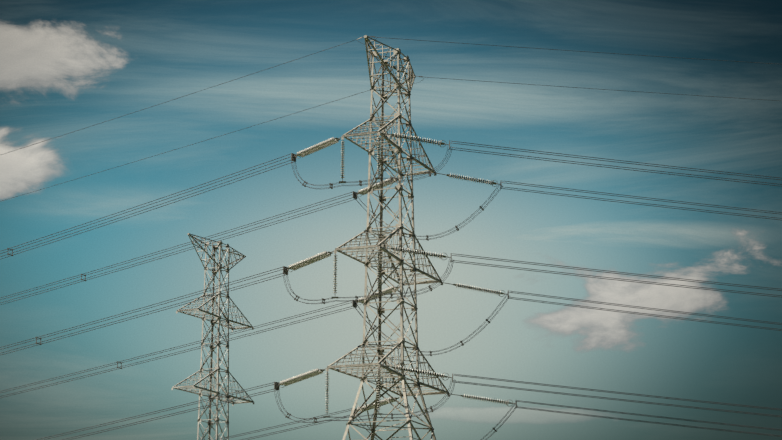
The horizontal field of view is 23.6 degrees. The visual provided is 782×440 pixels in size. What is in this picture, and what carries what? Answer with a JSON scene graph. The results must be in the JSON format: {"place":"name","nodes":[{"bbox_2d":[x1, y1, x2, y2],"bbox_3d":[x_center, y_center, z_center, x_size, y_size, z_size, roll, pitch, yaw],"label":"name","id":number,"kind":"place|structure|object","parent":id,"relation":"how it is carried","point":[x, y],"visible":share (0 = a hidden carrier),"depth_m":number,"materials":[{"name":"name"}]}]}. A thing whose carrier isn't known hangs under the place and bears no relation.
{"place":"outdoors","nodes":[
{"label":"outdoors","id":0,"kind":"place"},
{"bbox_2d":[0,0,781,439],"label":"sky","id":1,"kind":"structure","parent":0,"point":[67,66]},
{"label":"ground","id":2,"kind":"structure","parent":0,"visible":0},
{"bbox_2d":[171,233,253,439],"bbox_3d":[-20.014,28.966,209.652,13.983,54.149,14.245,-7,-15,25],"label":"transmission tower","id":3,"kind":"structure","parent":2,"relation":"on","point":[215,308],"depth_m":213.07,"materials":[{"name":"metal"}]},
{"bbox_2d":[326,35,449,439],"bbox_3d":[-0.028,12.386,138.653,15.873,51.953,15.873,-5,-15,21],"label":"transmission tower","id":4,"kind":"structure","parent":2,"relation":"on","point":[383,238],"depth_m":140.85,"materials":[{"name":"metal"}]},
{"bbox_2d":[7,36,516,436],"bbox_3d":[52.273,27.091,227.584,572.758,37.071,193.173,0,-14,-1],"label":"line hardware","id":5,"kind":"object","parent":4,"relation":"attached to","point":[285,271],"visible":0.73,"depth_m":137.97,"materials":[{"name":"grey metal"}]},
{"bbox_2d":[0,37,781,439],"bbox_3d":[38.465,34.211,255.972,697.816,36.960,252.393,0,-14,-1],"label":"conductors","id":6,"kind":"object","parent":4,"relation":"attached to","point":[442,165],"visible":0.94,"depth_m":144.79,"materials":[{"name":"grey metal"}]},
{"bbox_2d":[280,132,508,411],"bbox_3d":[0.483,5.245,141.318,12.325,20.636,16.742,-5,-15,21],"label":"insulator strings","id":7,"kind":"object","parent":4,"relation":"attached to","point":[316,257],"visible":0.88,"depth_m":137.08,"materials":[{"name":"ceramic"}]}
]}

